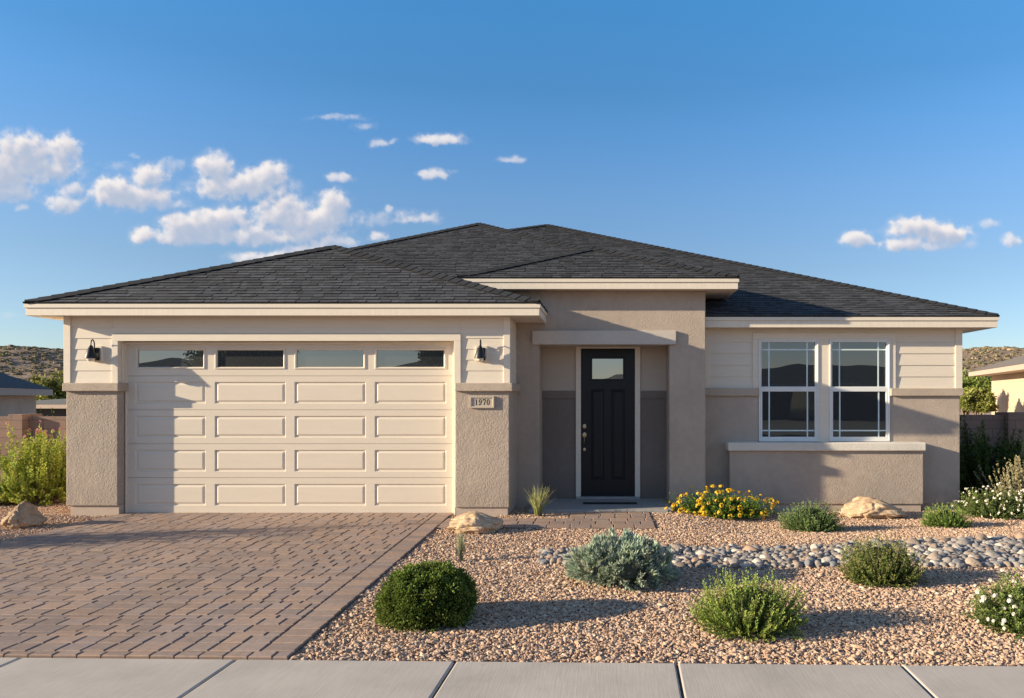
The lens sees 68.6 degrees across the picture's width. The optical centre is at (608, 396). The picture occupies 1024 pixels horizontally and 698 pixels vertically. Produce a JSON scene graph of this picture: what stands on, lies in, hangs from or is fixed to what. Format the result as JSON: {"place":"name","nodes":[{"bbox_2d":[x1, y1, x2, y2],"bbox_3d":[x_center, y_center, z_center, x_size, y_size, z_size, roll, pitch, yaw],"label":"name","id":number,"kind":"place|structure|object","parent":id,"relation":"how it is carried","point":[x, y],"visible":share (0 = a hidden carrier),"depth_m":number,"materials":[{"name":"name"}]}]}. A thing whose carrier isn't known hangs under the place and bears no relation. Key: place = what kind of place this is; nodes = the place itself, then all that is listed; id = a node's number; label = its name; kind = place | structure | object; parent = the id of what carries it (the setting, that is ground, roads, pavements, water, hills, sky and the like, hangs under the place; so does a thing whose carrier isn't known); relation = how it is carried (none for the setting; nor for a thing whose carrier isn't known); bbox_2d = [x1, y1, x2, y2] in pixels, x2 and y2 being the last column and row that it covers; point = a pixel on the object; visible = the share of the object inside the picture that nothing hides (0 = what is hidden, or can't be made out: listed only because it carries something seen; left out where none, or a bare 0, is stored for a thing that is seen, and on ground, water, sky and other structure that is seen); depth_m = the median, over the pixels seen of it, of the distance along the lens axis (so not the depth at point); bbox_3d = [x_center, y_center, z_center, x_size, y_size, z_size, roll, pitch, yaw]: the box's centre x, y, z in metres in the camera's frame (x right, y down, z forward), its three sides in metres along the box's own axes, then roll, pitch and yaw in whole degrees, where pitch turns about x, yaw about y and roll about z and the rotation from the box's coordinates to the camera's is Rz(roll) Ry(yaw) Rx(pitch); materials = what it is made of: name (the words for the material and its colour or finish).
{"place":"outdoors","nodes":[
{"label":"outdoors","id":0,"kind":"place"},
{"bbox_2d":[0,496,16,505],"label":"ground shrub","id":1,"kind":"object","parent":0,"point":[3,503],"visible":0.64,"depth_m":11.86,"materials":[{"name":"green plant"}]},
{"bbox_2d":[0,512,452,659],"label":"driveway","id":2,"kind":"structure","parent":0,"point":[257,586],"depth_m":6.96,"materials":[{"name":"brick"}]},
{"bbox_2d":[0,131,1020,261],"bbox_3d":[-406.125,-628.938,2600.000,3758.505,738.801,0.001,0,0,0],"label":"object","id":3,"kind":"structure","parent":0,"point":[25,159],"depth_m":2600.00,"materials":[{"name":"white"}]},
{"bbox_2d":[0,498,1023,665],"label":"gravel","id":4,"kind":"structure","parent":0,"point":[520,567],"depth_m":6.07,"materials":[{"name":"gravel"}]},
{"bbox_2d":[1,501,46,528],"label":"landscape boulder","id":5,"kind":"object","parent":4,"relation":"on","point":[23,514],"visible":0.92,"depth_m":9.81,"materials":[{"name":"brown stone"}]},
{"bbox_2d":[0,420,66,505],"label":"shrub","id":6,"kind":"object","parent":4,"relation":"on","point":[36,474],"visible":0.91,"depth_m":11.82,"materials":[{"name":"green plant"}]},
{"bbox_2d":[370,558,479,633],"bbox_3d":[-1.423,1.533,5.792,0.835,0.503,0.776,0,0,0],"label":"evergreen shrub","id":7,"kind":"object","parent":4,"relation":"on","point":[426,595],"visible":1,"depth_m":5.59,"materials":[{"name":"green plant"}]},
{"bbox_2d":[452,532,468,561],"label":"grass tuft","id":8,"kind":"object","parent":4,"relation":"on","point":[460,546],"visible":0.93,"depth_m":7.84,"materials":[{"name":"green plant"}]},
{"bbox_2d":[447,511,502,533],"bbox_3d":[-1.706,1.632,9.622,0.697,0.262,0.583,0,0,0],"label":"landscape boulder","id":9,"kind":"object","parent":4,"relation":"on","point":[471,522],"visible":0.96,"depth_m":9.45,"materials":[{"name":"stone"}]},
{"bbox_2d":[525,484,552,516],"bbox_3d":[-1.009,1.519,10.838,0.494,0.482,0.505,0,0,-22],"label":"grass tuft","id":10,"kind":"object","parent":4,"relation":"on","point":[537,507],"visible":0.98,"depth_m":10.79,"materials":[{"name":"green plant"}]},
{"bbox_2d":[540,559,548,564],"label":"river stone","id":11,"kind":"object","parent":4,"relation":"on","point":[544,561],"visible":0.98,"depth_m":7.72,"materials":[{"name":"stone"}]},
{"bbox_2d":[543,548,554,554],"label":"river stone","id":12,"kind":"object","parent":4,"relation":"on","point":[550,550],"visible":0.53,"depth_m":8.18,"materials":[{"name":"stone"}]},
{"bbox_2d":[556,557,564,563],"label":"river stone","id":13,"kind":"object","parent":4,"relation":"on","point":[559,559],"visible":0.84,"depth_m":7.74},
{"bbox_2d":[562,527,682,591],"bbox_3d":[0.138,1.499,6.968,1.168,0.572,1.018,0,0,0],"label":"sage shrub","id":14,"kind":"object","parent":4,"relation":"on","point":[626,558],"visible":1,"depth_m":6.79,"materials":[{"name":"green plant"}]},
{"bbox_2d":[661,544,670,550],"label":"river stone","id":15,"kind":"object","parent":4,"relation":"on","point":[665,546],"visible":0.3,"depth_m":8.34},
{"bbox_2d":[670,543,684,549],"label":"river stone","id":16,"kind":"object","parent":4,"relation":"on","point":[675,545],"visible":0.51,"depth_m":8.36,"materials":[{"name":"stone"}]},
{"bbox_2d":[673,562,685,569],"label":"river stone","id":17,"kind":"object","parent":4,"relation":"on","point":[681,565],"visible":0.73,"depth_m":7.56,"materials":[{"name":"stone"}]},
{"bbox_2d":[691,557,699,562],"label":"river stone","id":18,"kind":"object","parent":4,"relation":"on","point":[696,559],"visible":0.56,"depth_m":7.73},
{"bbox_2d":[695,561,705,568],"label":"river stone","id":19,"kind":"object","parent":4,"relation":"on","point":[701,564],"visible":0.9,"depth_m":7.54,"materials":[{"name":"stone"}]},
{"bbox_2d":[695,550,707,555],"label":"river stone","id":20,"kind":"object","parent":4,"relation":"on","point":[701,552],"visible":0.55,"depth_m":8.08,"materials":[{"name":"stone"}]},
{"bbox_2d":[698,555,707,561],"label":"river stone","id":21,"kind":"object","parent":4,"relation":"on","point":[704,558],"visible":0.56,"depth_m":7.82,"materials":[{"name":"stone"}]},
{"bbox_2d":[709,564,716,568],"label":"river stone","id":22,"kind":"object","parent":4,"relation":"on","point":[713,566],"visible":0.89,"depth_m":7.55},
{"bbox_2d":[707,554,719,559],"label":"river stone","id":23,"kind":"object","parent":4,"relation":"on","point":[716,556],"visible":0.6,"depth_m":7.90,"materials":[{"name":"stone"}]},
{"bbox_2d":[662,484,780,519],"bbox_3d":[1.723,1.603,11.399,1.915,0.516,1.135,0,0,0],"label":"yellow flower shrub","id":24,"kind":"object","parent":4,"relation":"on","point":[730,507],"visible":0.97,"depth_m":11.22,"materials":[{"name":"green plant"}]},
{"bbox_2d":[718,550,727,554],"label":"river stone","id":25,"kind":"object","parent":4,"relation":"on","point":[723,552],"visible":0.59,"depth_m":8.11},
{"bbox_2d":[729,563,737,567],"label":"river stone","id":26,"kind":"object","parent":4,"relation":"on","point":[733,565],"visible":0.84,"depth_m":7.54,"materials":[{"name":"stone"}]},
{"bbox_2d":[728,558,741,567],"bbox_3d":[1.317,1.733,7.675,0.146,0.117,0.124,0,0,9],"label":"river stone","id":27,"kind":"object","parent":4,"relation":"on","point":[736,560],"visible":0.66,"depth_m":7.65,"materials":[{"name":"stone"}]},
{"bbox_2d":[740,562,750,568],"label":"river stone","id":28,"kind":"object","parent":4,"relation":"on","point":[743,565],"visible":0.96,"depth_m":7.53,"materials":[{"name":"stone"}]},
{"bbox_2d":[686,564,810,642],"bbox_3d":[1.051,1.522,5.574,0.943,0.476,0.813,0,0,0],"label":"rosemary shrub","id":29,"kind":"object","parent":4,"relation":"on","point":[744,610],"visible":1,"depth_m":5.44,"materials":[{"name":"green plant"}]},
{"bbox_2d":[742,545,758,552],"bbox_3d":[1.578,1.717,8.263,0.148,0.110,0.202,-13,5,-42],"label":"river stone","id":30,"kind":"object","parent":4,"relation":"on","point":[749,547],"visible":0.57,"depth_m":8.22,"materials":[{"name":"stone"}]},
{"bbox_2d":[751,544,761,548],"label":"river stone","id":31,"kind":"object","parent":4,"relation":"on","point":[757,546],"visible":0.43,"depth_m":8.43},
{"bbox_2d":[752,558,762,563],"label":"river stone","id":32,"kind":"object","parent":4,"relation":"on","point":[755,560],"visible":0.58,"depth_m":7.63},
{"bbox_2d":[755,562,765,569],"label":"river stone","id":33,"kind":"object","parent":4,"relation":"on","point":[760,565],"visible":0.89,"depth_m":7.53,"materials":[{"name":"stone"}]},
{"bbox_2d":[759,554,771,557],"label":"river stone","id":34,"kind":"object","parent":4,"relation":"on","point":[763,555],"visible":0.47,"depth_m":7.93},
{"bbox_2d":[762,557,773,561],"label":"river stone","id":35,"kind":"object","parent":4,"relation":"on","point":[768,559],"visible":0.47,"depth_m":7.79,"materials":[{"name":"stone"}]},
{"bbox_2d":[536,536,1023,568],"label":"river pebbles","id":36,"kind":"object","parent":4,"relation":"on","point":[799,553],"visible":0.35,"depth_m":8.14,"materials":[{"name":"grey stone"}]},
{"bbox_2d":[788,556,797,560],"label":"river stone","id":37,"kind":"object","parent":4,"relation":"on","point":[793,557],"visible":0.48,"depth_m":7.84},
{"bbox_2d":[792,561,802,568],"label":"river stone","id":38,"kind":"object","parent":4,"relation":"on","point":[797,564],"visible":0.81,"depth_m":7.56,"materials":[{"name":"stone"}]},
{"bbox_2d":[803,559,813,567],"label":"river stone","id":39,"kind":"object","parent":4,"relation":"on","point":[808,562],"visible":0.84,"depth_m":7.58,"materials":[{"name":"stone"}]},
{"bbox_2d":[805,556,815,561],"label":"river stone","id":40,"kind":"object","parent":4,"relation":"on","point":[811,558],"visible":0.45,"depth_m":7.73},
{"bbox_2d":[777,498,847,532],"bbox_3d":[2.799,1.626,10.191,0.944,0.453,0.809,0,0,0],"label":"germander shrub","id":41,"kind":"object","parent":4,"relation":"on","point":[811,519],"visible":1,"depth_m":10.05,"materials":[{"name":"green plant"}]},
{"bbox_2d":[809,543,818,548],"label":"river stone","id":42,"kind":"object","parent":4,"relation":"on","point":[814,546],"visible":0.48,"depth_m":8.38,"materials":[{"name":"stone"}]},
{"bbox_2d":[813,560,821,567],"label":"river stone","id":43,"kind":"object","parent":4,"relation":"on","point":[817,563],"visible":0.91,"depth_m":7.58,"materials":[{"name":"stone"}]},
{"bbox_2d":[811,548,823,551],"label":"river stone","id":44,"kind":"object","parent":4,"relation":"on","point":[816,549],"visible":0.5,"depth_m":8.24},
{"bbox_2d":[821,556,834,562],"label":"river stone","id":45,"kind":"object","parent":4,"relation":"on","point":[828,559],"visible":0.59,"depth_m":7.71,"materials":[{"name":"stone"}]},
{"bbox_2d":[829,561,837,566],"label":"river stone","id":46,"kind":"object","parent":4,"relation":"on","point":[833,564],"visible":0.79,"depth_m":7.59,"materials":[{"name":"stone"}]},
{"bbox_2d":[836,554,846,559],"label":"river stone","id":47,"kind":"object","parent":4,"relation":"on","point":[838,556],"visible":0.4,"depth_m":7.87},
{"bbox_2d":[848,539,860,545],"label":"river stone","id":48,"kind":"object","parent":4,"relation":"on","point":[851,541],"visible":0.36,"depth_m":8.63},
{"bbox_2d":[840,496,905,519],"bbox_3d":[4.080,1.728,11.527,1.003,0.318,0.685,0,0,0],"label":"landscape boulder","id":49,"kind":"object","parent":4,"relation":"on","point":[865,507],"visible":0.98,"depth_m":11.30,"materials":[{"name":"stone"}]},
{"bbox_2d":[835,531,931,588],"bbox_3d":[2.583,1.517,7.015,0.850,0.493,0.715,0,0,0],"label":"olive shrub","id":50,"kind":"object","parent":4,"relation":"on","point":[877,564],"visible":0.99,"depth_m":6.88,"materials":[{"name":"green plant"}]},
{"bbox_2d":[905,538,920,543],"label":"river stone","id":51,"kind":"object","parent":4,"relation":"on","point":[913,540],"visible":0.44,"depth_m":8.67,"materials":[{"name":"stone"}]},
{"bbox_2d":[926,552,941,559],"bbox_3d":[3.482,1.732,7.895,0.187,0.140,0.142,0,0,-33],"label":"river stone","id":52,"kind":"object","parent":4,"relation":"on","point":[933,555],"visible":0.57,"depth_m":7.86,"materials":[{"name":"stone"}]},
{"bbox_2d":[929,560,939,564],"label":"river stone","id":53,"kind":"object","parent":4,"relation":"on","point":[933,562],"visible":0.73,"depth_m":7.65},
{"bbox_2d":[928,547,943,551],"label":"river stone","id":54,"kind":"object","parent":4,"relation":"on","point":[931,549],"visible":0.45,"depth_m":8.23,"materials":[{"name":"stone"}]},
{"bbox_2d":[940,562,947,567],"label":"river stone","id":55,"kind":"object","parent":4,"relation":"on","point":[943,564],"visible":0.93,"depth_m":7.61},
{"bbox_2d":[920,500,973,527],"bbox_3d":[4.847,1.682,10.612,0.790,0.386,0.667,0,0,0],"label":"germander shrub","id":56,"kind":"object","parent":4,"relation":"on","point":[947,518],"visible":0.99,"depth_m":10.53,"materials":[{"name":"green plant"}]},
{"bbox_2d":[943,557,952,562],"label":"river stone","id":57,"kind":"object","parent":4,"relation":"on","point":[947,559],"visible":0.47,"depth_m":7.71,"materials":[{"name":"stone"}]},
{"bbox_2d":[942,547,958,552],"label":"river stone","id":58,"kind":"object","parent":4,"relation":"on","point":[952,550],"visible":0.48,"depth_m":8.22,"materials":[{"name":"stone"}]},
{"bbox_2d":[947,555,958,558],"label":"river stone","id":59,"kind":"object","parent":4,"relation":"on","point":[953,556],"visible":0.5,"depth_m":7.93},
{"bbox_2d":[952,558,962,563],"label":"river stone","id":60,"kind":"object","parent":4,"relation":"on","point":[955,560],"visible":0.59,"depth_m":7.68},
{"bbox_2d":[955,562,965,567],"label":"river stone","id":61,"kind":"object","parent":4,"relation":"on","point":[960,565],"visible":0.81,"depth_m":7.56,"materials":[{"name":"stone"}]},
{"bbox_2d":[956,537,971,544],"bbox_3d":[4.175,1.721,8.678,0.232,0.143,0.146,0,0,-38],"label":"river stone","id":62,"kind":"object","parent":4,"relation":"on","point":[964,540],"visible":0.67,"depth_m":8.63,"materials":[{"name":"stone"}]},
{"bbox_2d":[964,556,976,565],"bbox_3d":[3.762,1.720,7.703,0.137,0.113,0.139,2,-12,-12],"label":"river stone","id":63,"kind":"object","parent":4,"relation":"on","point":[968,560],"visible":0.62,"depth_m":7.67,"materials":[{"name":"stone"}]},
{"bbox_2d":[970,560,982,567],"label":"river stone","id":64,"kind":"object","parent":4,"relation":"on","point":[976,564],"visible":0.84,"depth_m":7.57,"materials":[{"name":"stone"}]},
{"bbox_2d":[973,554,983,561],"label":"river stone","id":65,"kind":"object","parent":4,"relation":"on","point":[980,558],"visible":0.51,"depth_m":7.78,"materials":[{"name":"stone"}]},
{"bbox_2d":[976,533,988,540],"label":"river stone","id":66,"kind":"object","parent":4,"relation":"on","point":[981,536],"visible":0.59,"depth_m":8.88,"materials":[{"name":"stone"}]},
{"bbox_2d":[948,482,1023,519],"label":"white flower shrub","id":67,"kind":"object","parent":4,"relation":"on","point":[994,506],"visible":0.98,"depth_m":11.39,"materials":[{"name":"green plant"}]},
{"bbox_2d":[981,561,993,567],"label":"river stone","id":68,"kind":"object","parent":4,"relation":"on","point":[988,564],"visible":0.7,"depth_m":7.59,"materials":[{"name":"stone"}]},
{"bbox_2d":[959,409,1023,505],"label":"shade shrub","id":69,"kind":"object","parent":4,"relation":"on","point":[986,460],"visible":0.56,"depth_m":12.86,"materials":[{"name":"green plant"}]},
{"bbox_2d":[961,565,1023,642],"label":"white flower shrub","id":70,"kind":"object","parent":4,"relation":"on","point":[1005,613],"visible":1,"depth_m":5.54,"materials":[{"name":"green plant"}]},
{"bbox_2d":[985,550,1001,558],"bbox_3d":[4.137,1.729,7.980,0.149,0.131,0.173,-9,6,-22],"label":"river stone","id":71,"kind":"object","parent":4,"relation":"on","point":[993,554],"visible":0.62,"depth_m":7.94,"materials":[{"name":"stone"}]},
{"bbox_2d":[987,535,999,539],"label":"river stone","id":72,"kind":"object","parent":4,"relation":"on","point":[991,536],"visible":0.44,"depth_m":9.00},
{"bbox_2d":[973,455,1023,502],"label":"grey shrub","id":73,"kind":"object","parent":4,"relation":"on","point":[1014,481],"visible":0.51,"depth_m":12.01,"materials":[{"name":"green plant"}]},
{"bbox_2d":[1003,561,1011,566],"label":"river stone","id":74,"kind":"object","parent":4,"relation":"on","point":[1007,564],"visible":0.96,"depth_m":7.60,"materials":[{"name":"stone"}]},
{"bbox_2d":[1003,539,1019,545],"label":"river stone","id":75,"kind":"object","parent":4,"relation":"on","point":[1014,542],"visible":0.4,"depth_m":8.68,"materials":[{"name":"stone"}]},
{"bbox_2d":[1011,561,1021,567],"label":"river stone","id":76,"kind":"object","parent":4,"relation":"on","point":[1015,563],"visible":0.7,"depth_m":7.59,"materials":[{"name":"stone"}]},
{"bbox_2d":[1011,429,1023,470],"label":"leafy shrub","id":77,"kind":"object","parent":4,"relation":"on","point":[1022,453],"visible":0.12,"depth_m":12.77,"materials":[{"name":"green plant"}]},
{"bbox_2d":[0,658,1023,697],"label":"sidewalk","id":78,"kind":"structure","parent":0,"point":[105,678],"depth_m":4.56,"materials":[{"name":"concrete"}]},
{"bbox_2d":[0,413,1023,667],"bbox_3d":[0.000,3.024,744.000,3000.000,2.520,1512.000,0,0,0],"label":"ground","id":79,"kind":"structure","parent":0,"point":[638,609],"depth_m":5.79,"materials":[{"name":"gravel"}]},
{"bbox_2d":[0,373,52,415],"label":"neighbour house","id":80,"kind":"structure","parent":79,"relation":"on","point":[16,397],"depth_m":24.92,"materials":[{"name":"paint"}]},
{"bbox_2d":[0,414,66,483],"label":"block wall","id":81,"kind":"structure","parent":79,"relation":"on","point":[22,424],"depth_m":13.60,"materials":[{"name":"concrete"}]},
{"bbox_2d":[28,369,66,399],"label":"yard tree","id":82,"kind":"object","parent":79,"relation":"on","point":[54,385],"visible":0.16,"depth_m":44.69,"materials":[{"name":"green plant"}]},
{"bbox_2d":[36,398,66,415],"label":"neighbour house","id":83,"kind":"structure","parent":79,"relation":"on","point":[59,406],"depth_m":39.46,"materials":[{"name":"paint"}]},
{"bbox_2d":[20,514,452,661],"bbox_3d":[-4.655,1.766,7.980,5.090,0.028,6.160,0,0,0],"label":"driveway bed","id":84,"kind":"object","parent":79,"relation":"on","point":[347,607],"visible":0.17,"depth_m":5.99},
{"bbox_2d":[23,223,999,516],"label":"house","id":85,"kind":"structure","parent":79,"relation":"on","point":[645,377],"depth_m":11.65,"materials":[{"name":"paint"}]},
{"bbox_2d":[84,339,102,361],"bbox_3d":[-7.470,-0.662,10.764,0.170,0.327,0.248,0,0,0],"label":"wall lantern","id":86,"kind":"object","parent":85,"relation":"attached to","point":[93,353],"depth_m":10.72,"materials":[{"name":"paint"}]},
{"bbox_2d":[127,345,452,512],"bbox_3d":[-4.717,0.487,11.034,4.844,2.566,0.062,0,0,0],"label":"garage door","id":87,"kind":"structure","parent":85,"relation":"in","point":[211,428],"depth_m":11.02,"materials":[{"name":"paint"}]},
{"bbox_2d":[474,339,487,361],"bbox_3d":[-1.848,-0.662,10.764,0.170,0.327,0.248,0,0,0],"label":"wall lantern","id":88,"kind":"object","parent":85,"relation":"attached to","point":[481,354],"depth_m":10.70,"materials":[{"name":"paint"}]},
{"bbox_2d":[470,396,493,407],"bbox_3d":[-1.838,0.087,10.828,0.357,0.174,0.035,0,0,0],"label":"number plaque","id":89,"kind":"object","parent":85,"relation":"attached to","point":[481,401],"visible":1,"depth_m":10.82,"materials":[{"name":"stone"}]},
{"bbox_2d":[581,349,634,495],"bbox_3d":[-0.002,0.437,12.378,0.901,2.461,0.104,0,0,0],"label":"front door","id":90,"kind":"structure","parent":85,"relation":"in","point":[607,375],"depth_m":12.40,"materials":[{"name":"black paint"}]},
{"bbox_2d":[583,502,636,503],"bbox_3d":[0.031,1.698,11.780,0.856,0.011,0.160,0,0,0],"label":"doormat","id":91,"kind":"object","parent":85,"relation":"on","point":[609,502],"visible":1,"depth_m":11.76,"materials":[{"name":"concrete"}]},
{"bbox_2d":[758,339,818,440],"bbox_3d":[2.971,-0.098,12.258,0.982,1.683,0.095,0,0,0],"label":"window","id":92,"kind":"structure","parent":85,"relation":"in","point":[788,398],"depth_m":12.24,"materials":[{"name":"glass"}]},
{"bbox_2d":[829,339,889,440],"bbox_3d":[4.140,-0.098,12.258,0.993,1.683,0.095,0,0,0],"label":"window","id":93,"kind":"structure","parent":85,"relation":"in","point":[859,369],"depth_m":12.24,"materials":[{"name":"glass"}]},
{"bbox_2d":[436,511,654,528],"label":"walkway","id":94,"kind":"structure","parent":79,"relation":"on","point":[620,520],"depth_m":10.24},
{"bbox_2d":[549,557,556,563],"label":"river stone","id":95,"kind":"object","parent":79,"relation":"on","point":[553,560],"visible":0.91,"depth_m":7.74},
{"bbox_2d":[546,513,655,528],"bbox_3d":[-0.825,1.751,10.495,2.930,0.001,1.410,0,0,0],"label":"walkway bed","id":96,"kind":"object","parent":79,"relation":"on","point":[611,522],"visible":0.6,"depth_m":10.29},
{"bbox_2d":[905,547,915,551],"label":"river stone","id":97,"kind":"object","parent":79,"relation":"on","point":[914,549],"visible":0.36,"depth_m":8.14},
{"bbox_2d":[913,545,923,549],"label":"river stone","id":98,"kind":"object","parent":79,"relation":"on","point":[917,547],"visible":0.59,"depth_m":8.43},
{"bbox_2d":[929,543,939,547],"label":"river stone","id":99,"kind":"object","parent":79,"relation":"on","point":[935,545],"visible":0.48,"depth_m":8.41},
{"bbox_2d":[962,369,991,414],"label":"yard tree","id":100,"kind":"object","parent":79,"relation":"on","point":[984,380],"visible":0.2,"depth_m":55.51,"materials":[{"name":"green plant"}]},
{"bbox_2d":[960,387,998,414],"bbox_3d":[16.354,1.901,33.019,1.790,4.688,1.878,0,0,0],"label":"yard tree","id":101,"kind":"object","parent":79,"relation":"on","point":[976,401],"visible":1,"depth_m":32.61,"materials":[{"name":"green plant"}]},
{"bbox_2d":[961,377,997,414],"bbox_3d":[17.349,1.654,35.909,2.396,5.182,2.214,0,0,-26],"label":"yard tree","id":102,"kind":"object","parent":79,"relation":"on","point":[967,383],"visible":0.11,"depth_m":35.69,"materials":[{"name":"green plant"}]},
{"bbox_2d":[960,412,1023,498],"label":"block wall","id":103,"kind":"structure","parent":79,"relation":"on","point":[996,423],"depth_m":13.60,"materials":[{"name":"concrete"}]},
{"bbox_2d":[969,355,1023,414],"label":"neighbour house","id":104,"kind":"structure","parent":79,"relation":"on","point":[1007,383],"depth_m":35.06,"materials":[{"name":"beige paint"}]},
{"bbox_2d":[1014,532,1023,539],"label":"river stone","id":105,"kind":"object","parent":79,"relation":"on","point":[1018,535],"visible":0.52,"depth_m":9.00,"materials":[{"name":"stone"}]},
{"bbox_2d":[0,347,1023,412],"bbox_3d":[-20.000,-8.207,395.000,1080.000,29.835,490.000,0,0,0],"label":"hills","id":106,"kind":"structure","parent":0,"point":[29,364],"depth_m":294.78,"materials":[{"name":"soil"}]},
{"bbox_2d":[0,345,1023,380],"bbox_3d":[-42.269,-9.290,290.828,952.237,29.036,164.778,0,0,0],"label":"hillside scrub","id":107,"kind":"object","parent":106,"relation":"on","point":[47,356],"visible":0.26,"depth_m":299.78,"materials":[{"name":"plant"}]}
]}

